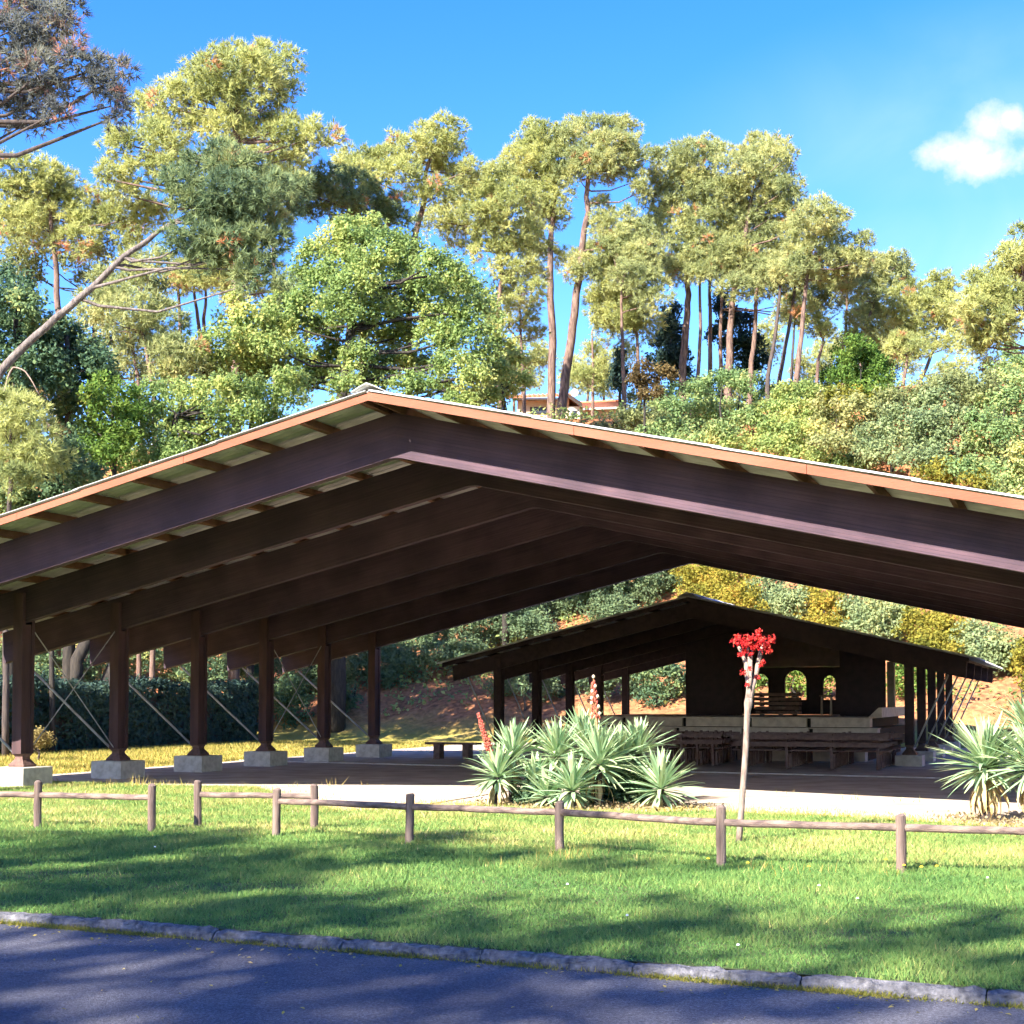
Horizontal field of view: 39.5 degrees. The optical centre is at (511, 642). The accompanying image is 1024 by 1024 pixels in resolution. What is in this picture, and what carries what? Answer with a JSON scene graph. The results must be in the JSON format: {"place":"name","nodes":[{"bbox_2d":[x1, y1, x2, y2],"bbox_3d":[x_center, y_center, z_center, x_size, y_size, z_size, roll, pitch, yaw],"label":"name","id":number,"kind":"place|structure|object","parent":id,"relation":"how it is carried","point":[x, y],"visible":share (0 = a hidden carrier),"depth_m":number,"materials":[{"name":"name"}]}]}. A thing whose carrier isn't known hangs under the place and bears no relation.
{"place":"outdoors","nodes":[
{"label":"outdoors","id":0,"kind":"place"},
{"bbox_2d":[0,923,1023,1023],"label":"road","id":1,"kind":"structure","parent":0,"point":[84,979],"depth_m":8.08,"materials":[{"name":"grey asphalt"}]},
{"bbox_2d":[0,912,1023,1006],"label":"kerb","id":2,"kind":"structure","parent":1,"relation":"on","point":[969,994],"depth_m":8.86,"materials":[{"name":"concrete"}]},
{"bbox_2d":[0,919,1023,1009],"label":"kerb weeds","id":3,"kind":"object","parent":1,"relation":"on","point":[829,990],"visible":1,"depth_m":8.83,"materials":[{"name":"green plant"}]},
{"bbox_2d":[0,385,1023,991],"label":"ground","id":4,"kind":"structure","parent":0,"point":[442,719],"depth_m":56.22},
{"bbox_2d":[0,257,69,675],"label":"evergreen oak","id":5,"kind":"object","parent":4,"relation":"on","point":[21,314],"visible":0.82,"depth_m":46.55,"materials":[{"name":"green plant"}]},
{"bbox_2d":[0,376,79,755],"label":"pine tree","id":6,"kind":"object","parent":4,"relation":"on","point":[17,415],"visible":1,"depth_m":39.86,"materials":[{"name":"green plant"}]},
{"bbox_2d":[0,429,110,752],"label":"tree","id":7,"kind":"object","parent":4,"relation":"on","point":[83,473],"visible":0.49,"depth_m":42.89,"materials":[{"name":"green plant"}]},
{"bbox_2d":[0,0,146,157],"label":"pine tree","id":8,"kind":"object","parent":4,"relation":"on","point":[37,35],"visible":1,"depth_m":31.17,"materials":[{"name":"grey plant"}]},
{"bbox_2d":[30,307,123,681],"bbox_3d":[-14.925,-3.861,48.007,3.851,15.088,3.495,0,-2,0],"label":"evergreen oak","id":9,"kind":"object","parent":4,"relation":"on","point":[85,357],"visible":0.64,"depth_m":47.92,"materials":[{"name":"green plant"}]},
{"bbox_2d":[0,146,176,676],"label":"pine tree","id":10,"kind":"object","parent":4,"relation":"on","point":[85,220],"visible":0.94,"depth_m":60.41,"materials":[{"name":"green plant"}]},
{"bbox_2d":[0,235,178,681],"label":"mixed tree","id":11,"kind":"object","parent":4,"relation":"on","point":[29,262],"visible":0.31,"depth_m":63.51,"materials":[{"name":"green plant"}]},
{"bbox_2d":[68,259,151,687],"bbox_3d":[-16.211,-5.958,57.213,3.556,19.037,1.908,1,-2,-14],"label":"pine tree","id":12,"kind":"object","parent":4,"relation":"on","point":[92,279],"visible":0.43,"depth_m":57.36,"materials":[{"name":"green plant"}]},
{"bbox_2d":[71,368,152,735],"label":"tree","id":13,"kind":"object","parent":4,"relation":"on","point":[106,402],"visible":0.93,"depth_m":45.83,"materials":[{"name":"green plant"}]},
{"bbox_2d":[0,670,258,753],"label":"hedge","id":14,"kind":"object","parent":4,"relation":"on","point":[148,725],"visible":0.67,"depth_m":47.69,"materials":[{"name":"green plant"}]},
{"bbox_2d":[40,645,226,682],"bbox_3d":[-16.844,1.012,63.096,9.571,3.045,3.367,1,-2,-22],"label":"shrub","id":15,"kind":"object","parent":4,"relation":"on","point":[177,672],"visible":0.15,"depth_m":63.29,"materials":[{"name":"green plant"}]},
{"bbox_2d":[74,240,223,691],"bbox_3d":[-13.986,-5.985,55.200,5.503,19.824,3.746,0,-2,0],"label":"pine tree","id":16,"kind":"object","parent":4,"relation":"on","point":[153,342],"visible":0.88,"depth_m":55.11,"materials":[{"name":"green plant"}]},
{"bbox_2d":[0,133,316,380],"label":"pine tree","id":17,"kind":"object","parent":4,"relation":"on","point":[221,221],"visible":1,"depth_m":42.73,"materials":[{"name":"green plant"}]},
{"bbox_2d":[90,360,315,680],"bbox_3d":[-10.531,-2.850,47.686,8.000,13.172,3.962,0,-2,0],"label":"oak tree","id":18,"kind":"object","parent":4,"relation":"on","point":[185,419],"visible":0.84,"depth_m":47.48,"materials":[{"name":"green plant"}]},
{"bbox_2d":[152,284,274,445],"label":"mixed tree","id":19,"kind":"object","parent":4,"relation":"on","point":[235,351],"visible":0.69,"depth_m":56.05,"materials":[{"name":"green plant"}]},
{"bbox_2d":[89,34,351,693],"bbox_3d":[-12.070,-11.069,58.612,11.086,29.724,4.748,0,-2,0],"label":"pine tree","id":20,"kind":"object","parent":4,"relation":"on","point":[236,65],"visible":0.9,"depth_m":58.48,"materials":[{"name":"green plant"}]},
{"bbox_2d":[163,130,314,419],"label":"pine tree","id":21,"kind":"object","parent":4,"relation":"on","point":[212,277],"visible":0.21,"depth_m":71.04,"materials":[{"name":"green plant"}]},
{"bbox_2d":[0,739,480,773],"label":"dry grass","id":22,"kind":"structure","parent":4,"relation":"on","point":[137,751],"depth_m":42.30,"materials":[{"name":"yellow plant"}]},
{"bbox_2d":[207,653,316,730],"bbox_3d":[-10.358,1.970,59.641,5.414,3.824,4.864,0,-2,0],"label":"shrub","id":23,"kind":"object","parent":4,"relation":"on","point":[284,696],"visible":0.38,"depth_m":58.13,"materials":[{"name":"green plant"}]},
{"bbox_2d":[195,280,344,677],"bbox_3d":[-9.973,-6.300,60.263,7.384,18.480,3.665,0,-2,5],"label":"oak tree","id":24,"kind":"object","parent":4,"relation":"on","point":[330,345],"visible":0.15,"depth_m":59.29,"materials":[{"name":"green plant"}]},
{"bbox_2d":[291,157,421,660],"bbox_3d":[-7.109,-10.394,63.560,6.472,22.798,3.614,0,-2,-9],"label":"pine tree","id":25,"kind":"object","parent":4,"relation":"on","point":[343,194],"visible":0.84,"depth_m":63.66,"materials":[{"name":"green plant"}]},
{"bbox_2d":[304,640,415,712],"bbox_3d":[-6.140,1.340,59.691,4.891,3.699,4.054,1,-2,-16],"label":"shrub","id":26,"kind":"object","parent":4,"relation":"on","point":[353,663],"visible":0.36,"depth_m":59.91,"materials":[{"name":"green plant"}]},
{"bbox_2d":[237,209,520,732],"bbox_3d":[-5.370,-7.144,57.345,11.490,21.728,5.100,0,-2,0],"label":"oak tree","id":27,"kind":"object","parent":4,"relation":"on","point":[355,264],"visible":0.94,"depth_m":56.98,"materials":[{"name":"green plant"}]},
{"bbox_2d":[327,106,489,393],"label":"pine tree","id":28,"kind":"object","parent":4,"relation":"on","point":[437,153],"visible":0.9,"depth_m":66.01,"materials":[{"name":"green plant"}]},
{"bbox_2d":[381,612,517,683],"bbox_3d":[-2.692,-0.256,61.887,5.981,4.502,4.587,0,-2,0],"label":"shrub","id":29,"kind":"object","parent":4,"relation":"on","point":[448,644],"visible":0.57,"depth_m":60.68,"materials":[{"name":"green plant"}]},
{"bbox_2d":[410,157,551,408],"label":"pine tree","id":30,"kind":"object","parent":4,"relation":"on","point":[494,213],"visible":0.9,"depth_m":75.03,"materials":[{"name":"green plant"}]},
{"bbox_2d":[460,308,536,644],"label":"oak tree","id":31,"kind":"object","parent":4,"relation":"on","point":[493,325],"visible":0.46,"depth_m":62.37,"materials":[{"name":"green plant"}]},
{"bbox_2d":[0,358,1023,715],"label":"undergrowth","id":32,"kind":"object","parent":4,"relation":"on","point":[610,414],"visible":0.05,"depth_m":63.93,"materials":[{"name":"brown plant"}]},
{"bbox_2d":[487,233,554,413],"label":"pine tree","id":33,"kind":"object","parent":4,"relation":"on","point":[523,323],"visible":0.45,"depth_m":78.61,"materials":[{"name":"green plant"}]},
{"bbox_2d":[493,114,577,418],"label":"pine tree","id":34,"kind":"object","parent":4,"relation":"on","point":[531,145],"visible":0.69,"depth_m":85.43,"materials":[{"name":"green plant"}]},
{"bbox_2d":[484,591,602,644],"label":"shrub","id":35,"kind":"object","parent":4,"relation":"on","point":[527,619],"visible":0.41,"depth_m":61.99,"materials":[{"name":"green plant"}]},
{"bbox_2d":[479,672,639,710],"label":"shrub","id":36,"kind":"object","parent":4,"relation":"on","point":[552,684],"visible":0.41,"depth_m":55.81,"materials":[{"name":"green plant"}]},
{"bbox_2d":[513,389,628,418],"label":"house","id":37,"kind":"structure","parent":4,"relation":"on","point":[573,405],"depth_m":96.72,"materials":[{"name":"brown"}]},
{"bbox_2d":[556,278,644,415],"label":"pine tree","id":38,"kind":"object","parent":4,"relation":"on","point":[592,346],"visible":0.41,"depth_m":97.15,"materials":[{"name":"green plant"}]},
{"bbox_2d":[539,108,672,418],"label":"pine tree","id":39,"kind":"object","parent":4,"relation":"on","point":[625,145],"visible":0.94,"depth_m":84.53,"materials":[{"name":"green plant"}]},
{"bbox_2d":[580,222,666,405],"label":"pine tree","id":40,"kind":"object","parent":4,"relation":"on","point":[596,295],"visible":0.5,"depth_m":84.08,"materials":[{"name":"green plant"}]},
{"bbox_2d":[575,567,684,621],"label":"shrub","id":41,"kind":"object","parent":4,"relation":"on","point":[618,593],"visible":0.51,"depth_m":63.05,"materials":[{"name":"green plant"}]},
{"bbox_2d":[585,201,678,413],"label":"pine tree","id":42,"kind":"object","parent":4,"relation":"on","point":[649,273],"visible":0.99,"depth_m":82.36,"materials":[{"name":"green plant"}]},
{"bbox_2d":[593,388,691,433],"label":"shrub","id":43,"kind":"object","parent":4,"relation":"on","point":[630,416],"visible":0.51,"depth_m":75.69,"materials":[{"name":"green plant"}]},
{"bbox_2d":[624,356,680,433],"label":"tree","id":44,"kind":"object","parent":4,"relation":"on","point":[641,382],"visible":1,"depth_m":73.31,"materials":[{"name":"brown plant"}]},
{"bbox_2d":[630,662,685,707],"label":"shrub","id":45,"kind":"object","parent":4,"relation":"on","point":[673,672],"visible":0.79,"depth_m":54.19,"materials":[{"name":"green plant"}]},
{"bbox_2d":[643,298,695,389],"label":"cypress","id":46,"kind":"object","parent":4,"relation":"on","point":[669,339],"visible":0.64,"depth_m":90.21,"materials":[{"name":"green plant"}]},
{"bbox_2d":[635,130,731,403],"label":"pine tree","id":47,"kind":"object","parent":4,"relation":"on","point":[669,187],"visible":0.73,"depth_m":85.98,"materials":[{"name":"green plant"}]},
{"bbox_2d":[630,410,744,446],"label":"shrub","id":48,"kind":"object","parent":4,"relation":"on","point":[712,430],"visible":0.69,"depth_m":72.67,"materials":[{"name":"green plant"}]},
{"bbox_2d":[646,372,731,430],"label":"shrub","id":49,"kind":"object","parent":4,"relation":"on","point":[689,406],"visible":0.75,"depth_m":77.67,"materials":[{"name":"green plant"}]},
{"bbox_2d":[664,564,770,610],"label":"shrub","id":50,"kind":"object","parent":4,"relation":"on","point":[704,580],"visible":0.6,"depth_m":60.26,"materials":[{"name":"yellow plant"}]},
{"bbox_2d":[680,364,757,444],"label":"tree","id":51,"kind":"object","parent":4,"relation":"on","point":[742,382],"visible":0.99,"depth_m":74.17,"materials":[{"name":"green plant"}]},
{"bbox_2d":[702,289,774,376],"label":"cypress","id":52,"kind":"object","parent":4,"relation":"on","point":[742,341],"visible":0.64,"depth_m":92.61,"materials":[{"name":"green plant"}]},
{"bbox_2d":[709,365,775,431],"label":"shrub","id":53,"kind":"object","parent":4,"relation":"on","point":[738,416],"visible":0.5,"depth_m":76.26,"materials":[{"name":"green plant"}]},
{"bbox_2d":[705,128,817,408],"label":"pine tree","id":54,"kind":"object","parent":4,"relation":"on","point":[779,198],"visible":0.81,"depth_m":85.50,"materials":[{"name":"green plant"}]},
{"bbox_2d":[677,175,854,395],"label":"pine tree","id":55,"kind":"object","parent":4,"relation":"on","point":[709,265],"visible":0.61,"depth_m":85.74,"materials":[{"name":"green plant"}]},
{"bbox_2d":[742,576,812,618],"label":"shrub","id":56,"kind":"object","parent":4,"relation":"on","point":[781,602],"visible":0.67,"depth_m":58.89,"materials":[{"name":"green plant"}]},
{"bbox_2d":[749,248,809,400],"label":"pine tree","id":57,"kind":"object","parent":4,"relation":"on","point":[761,268],"visible":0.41,"depth_m":82.58,"materials":[{"name":"green plant"}]},
{"bbox_2d":[749,377,831,448],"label":"shrub","id":58,"kind":"object","parent":4,"relation":"on","point":[789,422],"visible":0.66,"depth_m":72.94,"materials":[{"name":"green plant"}]},
{"bbox_2d":[719,425,867,469],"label":"shrub","id":59,"kind":"object","parent":4,"relation":"on","point":[748,443],"visible":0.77,"depth_m":70.54,"materials":[{"name":"green plant"}]},
{"bbox_2d":[770,287,824,399],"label":"pine tree","id":60,"kind":"object","parent":4,"relation":"on","point":[787,303],"visible":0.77,"depth_m":84.64,"materials":[{"name":"green plant"}]},
{"bbox_2d":[780,306,839,382],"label":"pine tree","id":61,"kind":"object","parent":4,"relation":"on","point":[822,326],"visible":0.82,"depth_m":84.46,"materials":[{"name":"green plant"}]},
{"bbox_2d":[766,189,878,385],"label":"pine tree","id":62,"kind":"object","parent":4,"relation":"on","point":[828,218],"visible":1,"depth_m":80.43,"materials":[{"name":"green plant"}]},
{"bbox_2d":[792,585,856,627],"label":"shrub","id":63,"kind":"object","parent":4,"relation":"on","point":[819,600],"visible":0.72,"depth_m":57.70,"materials":[{"name":"yellow plant"}]},
{"bbox_2d":[796,384,880,459],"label":"shrub","id":64,"kind":"object","parent":4,"relation":"on","point":[842,418],"visible":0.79,"depth_m":70.58,"materials":[{"name":"green plant"}]},
{"bbox_2d":[755,661,936,700],"bbox_3d":[12.004,1.402,53.044,7.952,1.839,2.216,-1,-3,27],"label":"shrub","id":65,"kind":"object","parent":4,"relation":"on","point":[798,678],"visible":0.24,"depth_m":52.78,"materials":[{"name":"green plant"}]},
{"bbox_2d":[824,332,894,414],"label":"crest bush","id":66,"kind":"object","parent":4,"relation":"on","point":[855,353],"visible":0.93,"depth_m":73.97,"materials":[{"name":"green plant"}]},
{"bbox_2d":[828,593,920,640],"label":"shrub","id":67,"kind":"object","parent":4,"relation":"on","point":[869,619],"visible":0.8,"depth_m":55.86,"materials":[{"name":"green plant"}]},
{"bbox_2d":[832,245,917,365],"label":"pine tree","id":68,"kind":"object","parent":4,"relation":"on","point":[891,262],"visible":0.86,"depth_m":84.61,"materials":[{"name":"green plant"}]},
{"bbox_2d":[834,398,924,472],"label":"shrub","id":69,"kind":"object","parent":4,"relation":"on","point":[878,441],"visible":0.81,"depth_m":68.83,"materials":[{"name":"green plant"}]},
{"bbox_2d":[879,327,933,384],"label":"pine tree","id":70,"kind":"object","parent":4,"relation":"on","point":[911,340],"visible":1,"depth_m":79.47,"materials":[{"name":"green plant"}]},
{"bbox_2d":[870,366,972,417],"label":"shrub","id":71,"kind":"object","parent":4,"relation":"on","point":[949,376],"visible":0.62,"depth_m":70.11,"materials":[{"name":"green plant"}]},
{"bbox_2d":[869,266,977,383],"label":"pine tree","id":72,"kind":"object","parent":4,"relation":"on","point":[935,299],"visible":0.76,"depth_m":84.06,"materials":[{"name":"green plant"}]},
{"bbox_2d":[887,380,974,476],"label":"shrub","id":73,"kind":"object","parent":4,"relation":"on","point":[925,448],"visible":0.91,"depth_m":67.24,"materials":[{"name":"green plant"}]},
{"bbox_2d":[890,605,981,653],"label":"shrub","id":74,"kind":"object","parent":4,"relation":"on","point":[937,625],"visible":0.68,"depth_m":54.14,"materials":[{"name":"yellow plant"}]},
{"bbox_2d":[910,455,995,489],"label":"shrub","id":75,"kind":"object","parent":4,"relation":"on","point":[937,474],"visible":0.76,"depth_m":64.31,"materials":[{"name":"yellow plant"}]},
{"bbox_2d":[944,365,1010,432],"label":"shrub","id":76,"kind":"object","parent":4,"relation":"on","point":[970,387],"visible":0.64,"depth_m":69.66,"materials":[{"name":"green plant"}]},
{"bbox_2d":[941,340,1023,484],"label":"shrub","id":77,"kind":"object","parent":4,"relation":"on","point":[995,446],"visible":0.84,"depth_m":66.49,"materials":[{"name":"green plant"}]},
{"bbox_2d":[947,219,1023,365],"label":"pine tree","id":78,"kind":"object","parent":4,"relation":"on","point":[996,297],"visible":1,"depth_m":61.96,"materials":[{"name":"green plant"}]},
{"bbox_2d":[947,618,1023,675],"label":"shrub","id":79,"kind":"object","parent":4,"relation":"on","point":[994,640],"visible":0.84,"depth_m":51.37,"materials":[{"name":"green plant"}]},
{"bbox_2d":[0,779,1023,991],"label":"lawn","id":80,"kind":"structure","parent":0,"point":[602,954],"depth_m":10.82,"materials":[{"name":"plant"}]},
{"bbox_2d":[0,780,155,831],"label":"log fence","id":81,"kind":"object","parent":80,"relation":"on","point":[37,794],"visible":0.94,"depth_m":17.49,"materials":[{"name":"brown wood"}]},
{"bbox_2d":[194,780,318,828],"bbox_3d":[-3.163,2.033,17.599,1.624,0.650,0.107,0,-2,11],"label":"log fence","id":82,"kind":"object","parent":80,"relation":"on","point":[199,794],"visible":0.87,"depth_m":17.60,"materials":[{"name":"brown wood"}]},
{"bbox_2d":[272,787,1023,872],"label":"log fence","id":83,"kind":"object","parent":80,"relation":"on","point":[899,826],"visible":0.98,"depth_m":14.03,"materials":[{"name":"brown wood"}]},
{"bbox_2d":[729,628,775,841],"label":"pollarded tree","id":84,"kind":"object","parent":80,"relation":"on","point":[750,683],"visible":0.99,"depth_m":15.95,"materials":[{"name":"red plant"}]},
{"bbox_2d":[0,0,1023,449],"label":"sky","id":85,"kind":"structure","parent":0,"point":[908,113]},
{"bbox_2d":[52,742,1023,825],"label":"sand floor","id":86,"kind":"structure","parent":0,"point":[398,783],"depth_m":27.25,"materials":[{"name":"grey concrete"}]},
{"bbox_2d":[459,712,537,804],"bbox_3d":[-0.213,1.853,21.353,1.244,1.612,1.220,0,-2,0],"label":"yucca plant","id":87,"kind":"object","parent":86,"relation":"on","point":[494,762],"visible":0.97,"depth_m":21.27,"materials":[{"name":"green plant"}]},
{"bbox_2d":[473,717,548,800],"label":"yucca plant","id":88,"kind":"object","parent":86,"relation":"on","point":[512,735],"visible":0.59,"depth_m":21.84,"materials":[{"name":"green plant"}]},
{"bbox_2d":[0,383,1023,786],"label":"timber hall","id":89,"kind":"structure","parent":86,"relation":"on","point":[370,519],"depth_m":24.82,"materials":[{"name":"wood"}]},
{"bbox_2d":[50,777,1023,877],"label":"weeds","id":90,"kind":"object","parent":86,"relation":"on","point":[659,810],"visible":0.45,"depth_m":20.11,"materials":[{"name":"green plant"}]},
{"bbox_2d":[519,717,590,799],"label":"yucca plant","id":91,"kind":"object","parent":86,"relation":"on","point":[553,746],"visible":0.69,"depth_m":21.64,"materials":[{"name":"green plant"}]},
{"bbox_2d":[530,750,611,808],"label":"yucca plant","id":92,"kind":"object","parent":86,"relation":"on","point":[572,782],"visible":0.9,"depth_m":20.45,"materials":[{"name":"green plant"}]},
{"bbox_2d":[508,759,654,805],"bbox_3d":[1.070,2.218,21.538,2.284,0.920,1.027,0,-2,0],"label":"ivy bush","id":93,"kind":"object","parent":86,"relation":"on","point":[619,794],"visible":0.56,"depth_m":21.27,"materials":[{"name":"green plant"}]},
{"bbox_2d":[551,675,645,807],"bbox_3d":[1.267,1.499,21.062,1.590,2.038,1.517,0,-2,0],"label":"yucca plant","id":94,"kind":"object","parent":86,"relation":"on","point":[600,747],"visible":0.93,"depth_m":20.98,"materials":[{"name":"green plant"}]},
{"bbox_2d":[615,746,704,809],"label":"yucca plant","id":95,"kind":"object","parent":86,"relation":"on","point":[663,778],"visible":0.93,"depth_m":20.73,"materials":[{"name":"green plant"}]},
{"bbox_2d":[656,732,726,764],"bbox_3d":[4.361,2.578,34.709,1.649,0.800,0.522,-1,-2,22],"label":"bench","id":96,"kind":"object","parent":86,"relation":"on","point":[696,741],"visible":0.9,"depth_m":34.53,"materials":[{"name":"brown wood"}]},
{"bbox_2d":[436,592,1002,766],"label":"timber hall","id":97,"kind":"structure","parent":86,"relation":"on","point":[695,632],"depth_m":40.28,"materials":[{"name":"wood"}]},
{"bbox_2d":[546,707,904,761],"bbox_3d":[6.534,2.570,41.464,8.870,1.380,8.130,-1,-2,22],"label":"stage","id":98,"kind":"object","parent":86,"relation":"on","point":[882,720],"visible":0.33,"depth_m":38.53,"materials":[{"name":"concrete"}]},
{"bbox_2d":[754,693,801,715],"bbox_3d":[7.923,1.847,42.521,1.364,0.670,0.400,-1,-2,22],"label":"wooden bench","id":99,"kind":"object","parent":98,"relation":"on","point":[780,703],"visible":0.98,"depth_m":42.35,"materials":[{"name":"brown wood"}]},
{"bbox_2d":[470,795,1023,826],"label":"leaf litter","id":100,"kind":"object","parent":86,"relation":"on","point":[956,815],"visible":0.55,"depth_m":20.35,"materials":[{"name":"plant"}]},
{"bbox_2d":[731,733,890,769],"bbox_3d":[6.828,2.496,32.663,3.552,0.800,0.522,-1,-2,22],"label":"bench","id":101,"kind":"object","parent":86,"relation":"on","point":[877,745],"visible":0.9,"depth_m":32.41,"materials":[{"name":"brown wood"}]},
{"bbox_2d":[928,710,1023,821],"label":"yucca plant","id":102,"kind":"object","parent":86,"relation":"on","point":[984,800],"visible":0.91,"depth_m":18.44,"materials":[{"name":"green plant"}]},
{"bbox_2d":[971,712,1023,816],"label":"yucca plant","id":103,"kind":"object","parent":86,"relation":"on","point":[1017,757],"visible":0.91,"depth_m":18.15,"materials":[{"name":"green plant"}]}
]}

